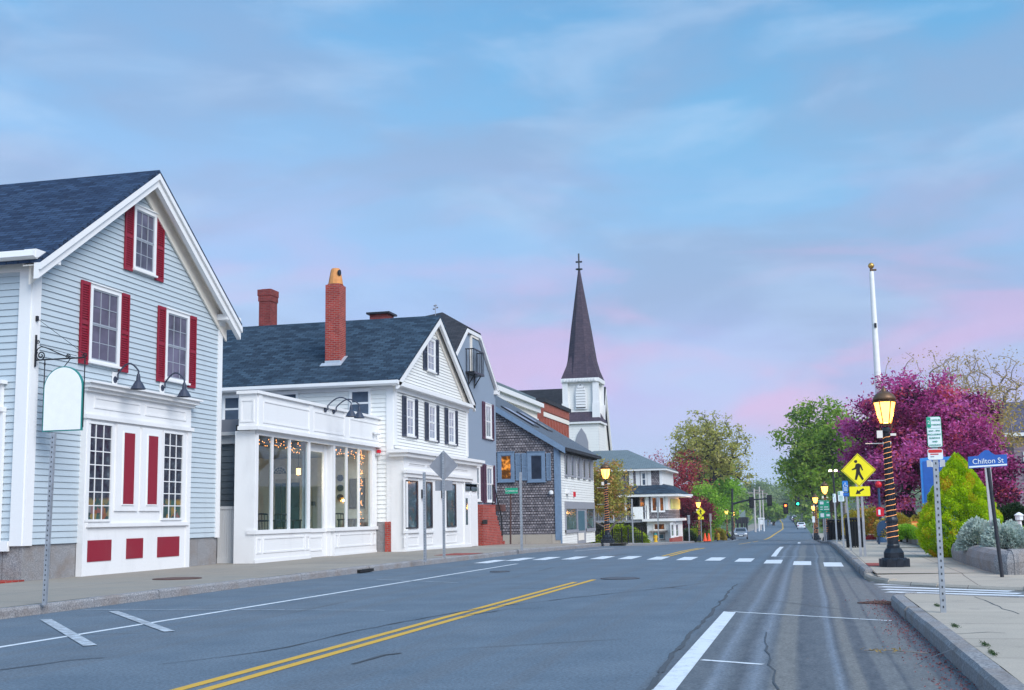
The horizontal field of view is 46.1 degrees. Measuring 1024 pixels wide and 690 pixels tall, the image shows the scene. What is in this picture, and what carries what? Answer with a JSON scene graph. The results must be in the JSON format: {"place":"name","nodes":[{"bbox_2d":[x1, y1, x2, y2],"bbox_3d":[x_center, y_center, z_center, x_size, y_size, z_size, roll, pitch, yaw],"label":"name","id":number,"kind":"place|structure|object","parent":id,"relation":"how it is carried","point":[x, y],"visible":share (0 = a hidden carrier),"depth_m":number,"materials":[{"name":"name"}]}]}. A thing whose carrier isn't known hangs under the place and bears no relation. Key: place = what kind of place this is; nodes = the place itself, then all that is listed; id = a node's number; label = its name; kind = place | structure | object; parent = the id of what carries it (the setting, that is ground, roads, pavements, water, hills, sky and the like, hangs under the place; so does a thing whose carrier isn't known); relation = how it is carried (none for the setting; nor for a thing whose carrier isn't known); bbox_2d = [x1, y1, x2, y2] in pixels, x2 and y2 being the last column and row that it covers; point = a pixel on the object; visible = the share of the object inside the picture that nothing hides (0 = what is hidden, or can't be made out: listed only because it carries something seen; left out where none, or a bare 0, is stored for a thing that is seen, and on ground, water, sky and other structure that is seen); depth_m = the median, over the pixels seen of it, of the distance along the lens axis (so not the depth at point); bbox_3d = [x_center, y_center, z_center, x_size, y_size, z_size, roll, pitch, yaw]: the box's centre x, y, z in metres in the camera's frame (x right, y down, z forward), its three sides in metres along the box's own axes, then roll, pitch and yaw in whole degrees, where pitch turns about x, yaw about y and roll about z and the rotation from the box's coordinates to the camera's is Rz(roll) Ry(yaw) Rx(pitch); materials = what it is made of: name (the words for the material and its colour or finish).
{"place":"outdoors","nodes":[
{"label":"outdoors","id":0,"kind":"place"},
{"bbox_2d":[0,543,590,607],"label":"sidewalk","id":1,"kind":"structure","parent":0,"point":[30,592],"depth_m":27.95,"materials":[{"name":"concrete"}]},
{"bbox_2d":[0,170,242,580],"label":"clapboard house","id":2,"kind":"structure","parent":1,"relation":"on","point":[113,279],"depth_m":30.04,"materials":[{"name":"wood"}]},
{"bbox_2d":[42,357,85,431],"bbox_3d":[-9.917,1.099,26.616,1.057,1.610,0.072,-3,-8,13],"label":"hanging sign","id":3,"kind":"object","parent":2,"relation":"hanging from","point":[63,397],"visible":1,"depth_m":26.56,"materials":[{"name":"wood"}]},
{"bbox_2d":[84,421,113,521],"bbox_3d":[-9.940,3.049,28.942,0.050,2.375,1.098,-3,-8,13],"label":"display window","id":4,"kind":"structure","parent":2,"relation":"in","point":[101,446],"depth_m":28.99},
{"bbox_2d":[88,282,122,368],"bbox_3d":[-10.037,-0.461,29.697,0.125,1.975,1.391,-3,-8,13],"label":"window","id":5,"kind":"structure","parent":2,"relation":"in","point":[105,302],"depth_m":29.72,"materials":[{"name":"glass"}]},
{"bbox_2d":[114,424,139,510],"bbox_3d":[-9.638,3.084,30.156,0.067,2.132,1.032,-3,-8,13],"label":"door","id":6,"kind":"structure","parent":2,"relation":"in","point":[126,480],"depth_m":30.08,"materials":[{"name":"red paint"}]},
{"bbox_2d":[133,203,158,277],"bbox_3d":[-9.669,-2.742,31.726,0.125,1.769,1.164,-3,-8,13],"label":"window","id":7,"kind":"structure","parent":2,"relation":"in","point":[145,219],"depth_m":31.75,"materials":[{"name":"glass"}]},
{"bbox_2d":[139,427,162,510],"bbox_3d":[-9.369,3.238,31.248,0.067,2.126,0.996,-3,-8,13],"label":"door","id":8,"kind":"structure","parent":2,"relation":"in","point":[151,439],"depth_m":31.18,"materials":[{"name":"red paint"}]},
{"bbox_2d":[160,431,183,519],"bbox_3d":[-9.113,3.510,32.293,0.050,2.352,1.080,-3,-8,13],"label":"display window","id":9,"kind":"structure","parent":2,"relation":"in","point":[172,442],"depth_m":32.28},
{"bbox_2d":[165,307,190,384],"bbox_3d":[-9.198,0.051,33.086,0.125,2.000,1.322,-3,-8,13],"label":"window","id":10,"kind":"structure","parent":2,"relation":"in","point":[177,322],"depth_m":33.12,"materials":[{"name":"glass"}]},
{"bbox_2d":[217,506,233,562],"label":"board gate","id":11,"kind":"structure","parent":1,"relation":"on","point":[225,542],"depth_m":35.52,"materials":[{"name":"white paint"}]},
{"bbox_2d":[216,390,380,563],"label":"restaurant","id":12,"kind":"structure","parent":1,"relation":"on","point":[323,488],"depth_m":40.05,"materials":[{"name":"white wood"}]},
{"bbox_2d":[274,467,299,528],"bbox_3d":[-8.561,5.899,45.595,1.075,2.580,0.026,-3,-8,13],"label":"inner door","id":13,"kind":"structure","parent":12,"relation":"in","point":[294,506],"depth_m":45.56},
{"bbox_2d":[246,430,377,534],"bbox_3d":[-6.370,4.667,40.071,0.300,3.059,10.310,-3,-8,13],"label":"window frame","id":14,"kind":"structure","parent":12,"relation":"in","point":[372,458],"depth_m":39.47,"materials":[{"name":"wood"}]},
{"bbox_2d":[312,486,321,528],"bbox_3d":[-7.274,6.318,45.209,0.537,1.997,0.052,-3,-8,13],"label":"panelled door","id":15,"kind":"structure","parent":12,"relation":"in","point":[316,490],"depth_m":45.25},
{"bbox_2d":[519,472,522,549],"bbox_3d":[0.334,6.061,43.886,0.085,2.823,0.052,-3,-8,13],"label":"steel post","id":16,"kind":"object","parent":1,"relation":"on","point":[521,514],"visible":1,"depth_m":43.85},
{"bbox_2d":[0,516,1023,689],"bbox_3d":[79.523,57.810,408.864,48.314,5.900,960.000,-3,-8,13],"label":"road","id":17,"kind":"structure","parent":0,"point":[769,608],"depth_m":14.49,"materials":[{"name":"asphalt"}]},
{"bbox_2d":[609,524,762,545],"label":"kerb","id":18,"kind":"structure","parent":17,"relation":"on","point":[634,544],"depth_m":75.88,"materials":[{"name":"concrete"}]},
{"bbox_2d":[730,489,771,539],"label":"traffic signal","id":19,"kind":"object","parent":17,"relation":"on","point":[751,504],"visible":1,"depth_m":146.00,"materials":[{"name":"black plastic"}]},
{"bbox_2d":[812,533,872,576],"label":"kerb","id":20,"kind":"structure","parent":17,"relation":"on","point":[859,566],"depth_m":31.04,"materials":[{"name":"concrete"}]},
{"bbox_2d":[818,500,829,541],"bbox_3d":[15.447,8.681,59.402,0.548,2.013,0.076,-3,-8,13],"label":"direction sign","id":21,"kind":"object","parent":20,"relation":"on","point":[823,505],"visible":1,"depth_m":59.43,"materials":[{"name":"metal"}]},
{"bbox_2d":[845,599,977,689],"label":"fallen petals","id":22,"kind":"object","parent":17,"relation":"on","point":[938,663],"visible":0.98,"depth_m":11.73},
{"bbox_2d":[0,0,1023,487],"label":"sky","id":23,"kind":"structure","parent":0,"point":[725,178],"materials":[{"name":"blue"}]},
{"bbox_2d":[3,492,1021,682],"bbox_3d":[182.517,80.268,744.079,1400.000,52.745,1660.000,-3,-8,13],"label":"ground","id":24,"kind":"structure","parent":0,"point":[810,528],"depth_m":272.26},
{"bbox_2d":[0,543,609,618],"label":"kerb","id":25,"kind":"structure","parent":24,"relation":"on","point":[49,607],"depth_m":24.10,"materials":[{"name":"concrete"}]},
{"bbox_2d":[42,433,56,604],"bbox_3d":[-7.167,2.680,18.633,0.114,2.637,0.054,-3,-8,13],"label":"steel post","id":26,"kind":"object","parent":25,"relation":"on","point":[49,521],"visible":1,"depth_m":18.61,"materials":[{"name":"metal"}]},
{"bbox_2d":[423,472,426,561],"bbox_3d":[-2.480,4.874,34.143,0.087,2.515,0.054,-3,-8,13],"label":"steel post","id":27,"kind":"object","parent":25,"relation":"on","point":[424,519],"visible":1,"depth_m":34.11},
{"bbox_2d":[429,450,457,557],"bbox_3d":[-2.099,4.881,36.964,0.942,3.286,0.064,-3,-8,13],"label":"diamond sign","id":28,"kind":"object","parent":25,"relation":"on","point":[443,465],"visible":1,"depth_m":37.09,"materials":[{"name":"metal"}]},
{"bbox_2d":[597,462,613,542],"bbox_3d":[4.489,7.588,58.120,0.760,3.900,0.619,-3,-8,13],"label":"street lamp","id":29,"kind":"object","parent":25,"relation":"on","point":[605,468],"visible":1,"depth_m":58.03,"materials":[{"name":"metal"}]},
{"bbox_2d":[222,268,484,551],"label":"gabled house","id":30,"kind":"structure","parent":24,"relation":"on","point":[404,379],"depth_m":47.94,"materials":[{"name":"wood"}]},
{"bbox_2d":[222,394,238,419],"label":"window","id":31,"kind":"structure","parent":30,"relation":"in","point":[230,403],"depth_m":46.88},
{"bbox_2d":[349,388,370,414],"bbox_3d":[-5.765,2.200,45.608,0.924,1.130,0.125,-3,-8,13],"label":"window","id":32,"kind":"structure","parent":30,"relation":"in","point":[362,396],"depth_m":45.64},
{"bbox_2d":[407,396,415,437],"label":"window","id":33,"kind":"structure","parent":30,"relation":"in","point":[410,401],"depth_m":47.13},
{"bbox_2d":[406,480,418,528],"bbox_3d":[-3.791,6.018,45.403,0.050,1.803,1.522,-3,-8,13],"label":"display window","id":34,"kind":"structure","parent":30,"relation":"in","point":[413,511],"depth_m":45.59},
{"bbox_2d":[426,482,432,527],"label":"display window","id":35,"kind":"structure","parent":30,"relation":"in","point":[429,485],"depth_m":47.56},
{"bbox_2d":[426,337,436,373],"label":"window","id":36,"kind":"structure","parent":30,"relation":"in","point":[431,346],"depth_m":50.22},
{"bbox_2d":[429,403,437,441],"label":"window","id":37,"kind":"structure","parent":30,"relation":"in","point":[432,407],"depth_m":49.83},
{"bbox_2d":[446,484,456,526],"bbox_3d":[-2.544,6.717,50.453,0.050,1.803,1.369,-3,-8,13],"label":"display window","id":38,"kind":"structure","parent":30,"relation":"in","point":[451,507],"depth_m":50.52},
{"bbox_2d":[448,408,456,444],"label":"window","id":39,"kind":"structure","parent":30,"relation":"in","point":[451,413],"depth_m":52.49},
{"bbox_2d":[463,482,477,545],"bbox_3d":[-1.819,7.439,53.299,0.060,3.013,2.214,-3,-8,13],"label":"door","id":40,"kind":"structure","parent":30,"relation":"in","point":[466,498],"depth_m":53.02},
{"bbox_2d":[427,312,505,545],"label":"stucco building","id":41,"kind":"structure","parent":24,"relation":"on","point":[469,348],"depth_m":60.41,"materials":[{"name":"blue paint"}]},
{"bbox_2d":[470,335,478,377],"bbox_3d":[-1.883,0.568,60.538,0.100,2.000,1.341,-3,-8,13],"label":"balcony door","id":42,"kind":"structure","parent":41,"relation":"in","point":[473,340],"depth_m":60.46,"materials":[{"name":"blue paint"}]},
{"bbox_2d":[485,402,492,439],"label":"window","id":43,"kind":"structure","parent":41,"relation":"in","point":[488,407],"depth_m":62.66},
{"bbox_2d":[487,465,493,502],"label":"window","id":44,"kind":"structure","parent":41,"relation":"in","point":[489,467],"depth_m":62.17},
{"bbox_2d":[496,382,543,419],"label":"parapet building","id":45,"kind":"structure","parent":24,"relation":"on","point":[528,404],"depth_m":95.12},
{"bbox_2d":[536,398,570,437],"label":"brick building","id":46,"kind":"structure","parent":24,"relation":"on","point":[554,415],"depth_m":111.86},
{"bbox_2d":[518,253,611,450],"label":"church","id":47,"kind":"structure","parent":24,"relation":"on","point":[581,394],"depth_m":138.28,"materials":[{"name":"wood"}]},
{"bbox_2d":[574,383,586,409],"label":"louvre window","id":48,"kind":"structure","parent":47,"relation":"in","point":[580,393],"depth_m":137.52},
{"bbox_2d":[575,428,587,448],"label":"lancet window","id":49,"kind":"structure","parent":47,"relation":"in","point":[581,438],"depth_m":136.75,"materials":[{"name":"grey paint"}]},
{"bbox_2d":[593,527,642,542],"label":"iron fence","id":50,"kind":"object","parent":24,"relation":"on","point":[628,533],"visible":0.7,"depth_m":83.50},
{"bbox_2d":[588,450,692,542],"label":"terrace restaurant","id":51,"kind":"structure","parent":24,"relation":"on","point":[652,480],"depth_m":106.31,"materials":[{"name":"white wood"}]},
{"bbox_2d":[662,447,719,498],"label":"red tree","id":52,"kind":"object","parent":24,"relation":"on","point":[685,487],"visible":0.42,"depth_m":136.25,"materials":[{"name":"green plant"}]},
{"bbox_2d":[664,408,757,492],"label":"spreading tree","id":53,"kind":"object","parent":24,"relation":"on","point":[708,449],"visible":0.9,"depth_m":146.45,"materials":[{"name":"green plant"}]},
{"bbox_2d":[687,480,735,541],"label":"green tree","id":54,"kind":"object","parent":24,"relation":"on","point":[703,491],"visible":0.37,"depth_m":124.85,"materials":[{"name":"green plant"}]},
{"bbox_2d":[688,456,745,527],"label":"green tree","id":55,"kind":"object","parent":24,"relation":"on","point":[727,485],"visible":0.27,"depth_m":171.20,"materials":[{"name":"green plant"}]},
{"bbox_2d":[722,488,752,526],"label":"tree","id":56,"kind":"object","parent":24,"relation":"on","point":[743,505],"visible":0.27,"depth_m":291.48,"materials":[{"name":"green plant"}]},
{"bbox_2d":[736,485,765,524],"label":"tree","id":57,"kind":"object","parent":24,"relation":"on","point":[756,502],"visible":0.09,"depth_m":334.31,"materials":[{"name":"green plant"}]},
{"bbox_2d":[739,476,782,519],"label":"tree","id":58,"kind":"object","parent":24,"relation":"on","point":[757,485],"visible":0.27,"depth_m":416.02,"materials":[{"name":"green plant"}]},
{"bbox_2d":[757,501,789,524],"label":"tree","id":59,"kind":"object","parent":24,"relation":"on","point":[773,513],"visible":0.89,"depth_m":318.14,"materials":[{"name":"green plant"}]},
{"bbox_2d":[785,490,812,526],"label":"tree","id":60,"kind":"object","parent":24,"relation":"on","point":[802,509],"visible":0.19,"depth_m":288.47,"materials":[{"name":"green plant"}]},
{"bbox_2d":[767,395,867,537],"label":"broad tree","id":61,"kind":"object","parent":24,"relation":"on","point":[811,464],"visible":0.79,"depth_m":122.31,"materials":[{"name":"green plant"}]},
{"bbox_2d":[803,486,850,530],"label":"tree","id":62,"kind":"object","parent":24,"relation":"on","point":[821,494],"visible":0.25,"depth_m":205.05,"materials":[{"name":"green plant"}]},
{"bbox_2d":[756,477,921,512],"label":"distant wood","id":63,"kind":"object","parent":24,"relation":"on","point":[917,497],"visible":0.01,"depth_m":622.52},
{"bbox_2d":[864,573,896,583],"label":"kerb","id":64,"kind":"structure","parent":24,"relation":"on","point":[870,577],"depth_m":22.81,"materials":[{"name":"concrete"}]},
{"bbox_2d":[888,580,1023,590],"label":"kerb","id":65,"kind":"structure","parent":24,"relation":"on","point":[957,586],"depth_m":20.64,"materials":[{"name":"concrete"}]},
{"bbox_2d":[891,592,1023,689],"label":"kerb","id":66,"kind":"structure","parent":24,"relation":"on","point":[980,670],"depth_m":10.59,"materials":[{"name":"concrete"}]},
{"bbox_2d":[922,349,1023,505],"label":"bare tree","id":67,"kind":"object","parent":24,"relation":"on","point":[991,383],"visible":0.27,"depth_m":75.24,"materials":[{"name":"brown plant"}]},
{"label":"mulch bed","id":68,"kind":"structure","parent":24,"relation":"on","visible":0},
{"bbox_2d":[914,452,1003,556],"bbox_3d":[11.487,4.140,30.895,2.321,2.797,2.162,-3,-8,13],"label":"conical shrub","id":69,"kind":"object","parent":68,"relation":"on","point":[961,486],"visible":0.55,"depth_m":30.48,"materials":[{"name":"green plant"}]},
{"bbox_2d":[954,515,1008,550],"bbox_3d":[10.248,4.165,26.404,1.044,0.861,1.128,4,-9,-31],"label":"silver shrub","id":70,"kind":"object","parent":68,"relation":"on","point":[970,531],"visible":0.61,"depth_m":26.26,"materials":[{"name":"green plant"}]},
{"bbox_2d":[984,467,993,529],"bbox_3d":[10.027,3.516,25.140,0.160,2.098,0.080,-3,-8,13],"label":"timber post","id":71,"kind":"object","parent":68,"relation":"on","point":[989,505],"visible":0.14,"depth_m":25.16,"materials":[{"name":"wood"}]},
{"bbox_2d":[978,519,1023,549],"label":"silver shrub","id":72,"kind":"object","parent":68,"relation":"on","point":[1011,532],"visible":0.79,"depth_m":24.57,"materials":[{"name":"green plant"}]},
{"bbox_2d":[650,524,758,542],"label":"sidewalk","id":73,"kind":"structure","parent":0,"point":[751,527],"depth_m":275.24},
{"bbox_2d":[591,524,651,542],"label":"clipped hedge","id":74,"kind":"object","parent":73,"relation":"on","point":[624,533],"visible":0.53,"depth_m":86.29,"materials":[{"name":"green plant"}]},
{"bbox_2d":[679,491,720,532],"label":"maroon tree","id":75,"kind":"object","parent":73,"relation":"on","point":[688,506],"visible":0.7,"depth_m":118.23,"materials":[{"name":"red plant"}]},
{"bbox_2d":[818,533,991,573],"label":"sidewalk","id":76,"kind":"structure","parent":0,"point":[921,561],"depth_m":28.59,"materials":[{"name":"concrete"}]},
{"bbox_2d":[827,519,841,539],"bbox_3d":[15.367,8.809,57.344,0.672,0.980,0.672,-3,-8,13],"label":"litter bin","id":77,"kind":"object","parent":76,"relation":"on","point":[831,531],"visible":0.72,"depth_m":57.15,"materials":[{"name":"black metal"}]},
{"bbox_2d":[842,481,851,550],"bbox_3d":[10.291,5.243,36.950,0.189,2.129,0.088,-3,-8,13],"label":"accessible parking sign","id":78,"kind":"object","parent":76,"relation":"on","point":[845,487],"visible":1,"depth_m":36.99,"materials":[{"name":"metal"}]},
{"bbox_2d":[844,517,863,547],"bbox_3d":[11.378,6.227,39.979,0.616,0.980,0.616,-3,-8,13],"label":"litter bin","id":79,"kind":"object","parent":76,"relation":"on","point":[854,532],"visible":0.72,"depth_m":39.77,"materials":[{"name":"black plastic"}]},
{"bbox_2d":[841,453,875,556],"bbox_3d":[9.248,4.244,31.938,0.892,2.726,0.075,-3,-8,13],"label":"crossing sign","id":80,"kind":"object","parent":76,"relation":"on","point":[858,470],"visible":0.98,"depth_m":31.98,"materials":[{"name":"yellow"}]},
{"bbox_2d":[868,263,886,539],"bbox_3d":[16.431,2.444,53.805,0.423,12.501,0.380,-3,-8,13],"label":"flagpole","id":81,"kind":"object","parent":76,"relation":"on","point":[876,359],"visible":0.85,"depth_m":54.12,"materials":[{"name":"white metal"}]},
{"bbox_2d":[875,481,886,542],"bbox_3d":[14.401,6.525,47.090,0.400,2.394,0.380,-3,-8,13],"label":"fire alarm post","id":82,"kind":"object","parent":76,"relation":"on","point":[879,509],"visible":0.73,"depth_m":46.99,"materials":[{"name":"red metal"}]},
{"bbox_2d":[865,386,909,566],"bbox_3d":[8.098,2.825,26.086,0.760,3.900,0.619,-3,-8,13],"label":"street lamp","id":83,"kind":"object","parent":76,"relation":"on","point":[884,401],"visible":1,"depth_m":26.00,"materials":[{"name":"black metal"}]},
{"bbox_2d":[951,542,1019,574],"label":"planter wall","id":84,"kind":"structure","parent":76,"relation":"on","point":[984,558],"depth_m":23.33,"materials":[{"name":"concrete"}]},
{"bbox_2d":[869,582,1023,600],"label":"side street","id":85,"kind":"structure","parent":0,"point":[887,594],"depth_m":20.09,"materials":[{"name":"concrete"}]},
{"bbox_2d":[877,573,1023,586],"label":"sidewalk","id":86,"kind":"structure","parent":0,"point":[991,579],"depth_m":21.87,"materials":[{"name":"concrete"}]},
{"bbox_2d":[968,450,1006,576],"bbox_3d":[8.737,3.075,21.938,0.680,2.312,0.081,-3,-8,13],"label":"street sign","id":87,"kind":"object","parent":86,"relation":"on","point":[986,458],"visible":1,"depth_m":22.00,"materials":[{"name":"metal"}]},
{"bbox_2d":[1007,549,1023,574],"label":"planter wall","id":88,"kind":"structure","parent":86,"relation":"on","point":[1020,552],"depth_m":22.11,"materials":[{"name":"concrete"}]},
{"bbox_2d":[904,594,1023,683],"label":"sidewalk","id":89,"kind":"structure","parent":0,"point":[996,624],"depth_m":12.88,"materials":[{"name":"concrete"}]},
{"bbox_2d":[926,416,946,612],"bbox_3d":[5.067,2.004,14.274,0.206,2.311,0.070,-3,-8,13],"label":"parking sign","id":90,"kind":"object","parent":89,"relation":"on","point":[934,435],"visible":1,"depth_m":14.32,"materials":[{"name":"metal"}]},
{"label":"lawn","id":91,"kind":"structure","parent":0,"visible":0},
{"bbox_2d":[838,505,877,536],"bbox_3d":[18.447,9.131,62.848,3.096,1.750,3.245,6,-10,-39],"label":"shrub","id":92,"kind":"object","parent":91,"relation":"on","point":[853,513],"visible":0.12,"depth_m":62.65,"materials":[{"name":"orange plant"}]},
{"bbox_2d":[856,506,899,534],"bbox_3d":[18.038,8.538,58.860,2.385,1.610,2.492,4,-10,-31],"label":"shrub","id":93,"kind":"object","parent":91,"relation":"on","point":[868,517],"visible":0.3,"depth_m":58.47,"materials":[{"name":"orange plant"}]},
{"bbox_2d":[873,512,910,536],"bbox_3d":[13.863,6.492,43.476,1.657,1.057,1.406,-3,-8,13],"label":"shrub","id":94,"kind":"object","parent":91,"relation":"on","point":[902,518],"visible":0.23,"depth_m":43.29,"materials":[{"name":"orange plant"}]},
{"bbox_2d":[827,367,1020,518],"bbox_3d":[17.852,4.767,52.329,7.112,7.636,7.455,2,-9,-18],"label":"purple leaf tree","id":95,"kind":"object","parent":91,"relation":"on","point":[909,446],"visible":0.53,"depth_m":51.26,"materials":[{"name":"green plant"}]},
{"bbox_2d":[902,539,949,547],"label":"planter wall","id":96,"kind":"structure","parent":91,"relation":"on","point":[914,542],"depth_m":42.19,"materials":[{"name":"stone"}]},
{"bbox_2d":[898,523,917,541],"bbox_3d":[12.681,6.026,38.660,1.047,0.618,0.967,-3,-8,13],"label":"shrub","id":97,"kind":"object","parent":96,"relation":"on","point":[906,532],"visible":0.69,"depth_m":38.41,"materials":[{"name":"green plant"}]},
{"bbox_2d":[868,346,995,413],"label":"bare tree","id":98,"kind":"object","parent":91,"relation":"on","point":[958,375],"visible":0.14,"depth_m":79.38,"materials":[{"name":"brown plant"}]},
{"bbox_2d":[920,456,950,525],"bbox_3d":[12.173,4.477,34.392,0.876,2.717,0.200,-3,-8,13],"label":"monument sign","id":99,"kind":"object","parent":91,"relation":"on","point":[926,475],"visible":0.26,"depth_m":34.45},
{"bbox_2d":[940,420,1023,506],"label":"purple leaf tree","id":100,"kind":"object","parent":91,"relation":"on","point":[976,446],"visible":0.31,"depth_m":47.90,"materials":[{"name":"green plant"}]},
{"bbox_2d":[942,383,1023,453],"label":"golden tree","id":101,"kind":"object","parent":91,"relation":"on","point":[1009,438],"visible":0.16,"depth_m":61.01,"materials":[{"name":"brown plant"}]},
{"bbox_2d":[984,501,1023,525],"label":"dark shrub","id":102,"kind":"object","parent":91,"relation":"on","point":[1009,511],"visible":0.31,"depth_m":36.70,"materials":[{"name":"green plant"}]},
{"bbox_2d":[995,402,1023,520],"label":"plum house","id":103,"kind":"structure","parent":91,"relation":"on","point":[1020,449],"depth_m":71.73,"materials":[{"name":"grey"}]},
{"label":"sidewalk","id":104,"kind":"structure","parent":0,"visible":0},
{"bbox_2d":[495,395,600,543],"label":"shingled building","id":105,"kind":"structure","parent":104,"relation":"on","point":[554,467],"depth_m":69.61,"materials":[{"name":"grey wood"}]},
{"bbox_2d":[497,451,514,482],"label":"window","id":106,"kind":"structure","parent":105,"relation":"in","point":[505,459],"depth_m":69.69,"materials":[{"name":"blue wood"}]},
{"bbox_2d":[527,451,545,482],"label":"window","id":107,"kind":"structure","parent":105,"relation":"in","point":[535,459],"depth_m":69.27,"materials":[{"name":"blue wood"}]},
{"bbox_2d":[566,509,576,529],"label":"display window","id":108,"kind":"structure","parent":105,"relation":"in","point":[571,513],"depth_m":71.77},
{"bbox_2d":[577,509,585,542],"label":"door","id":109,"kind":"structure","parent":105,"relation":"in","point":[581,534],"depth_m":74.71,"materials":[{"name":"grey paint"}]},
{"bbox_2d":[593,454,637,530],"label":"street tree","id":110,"kind":"object","parent":104,"relation":"on","point":[614,503],"visible":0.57,"depth_m":81.41,"materials":[{"name":"green plant"}]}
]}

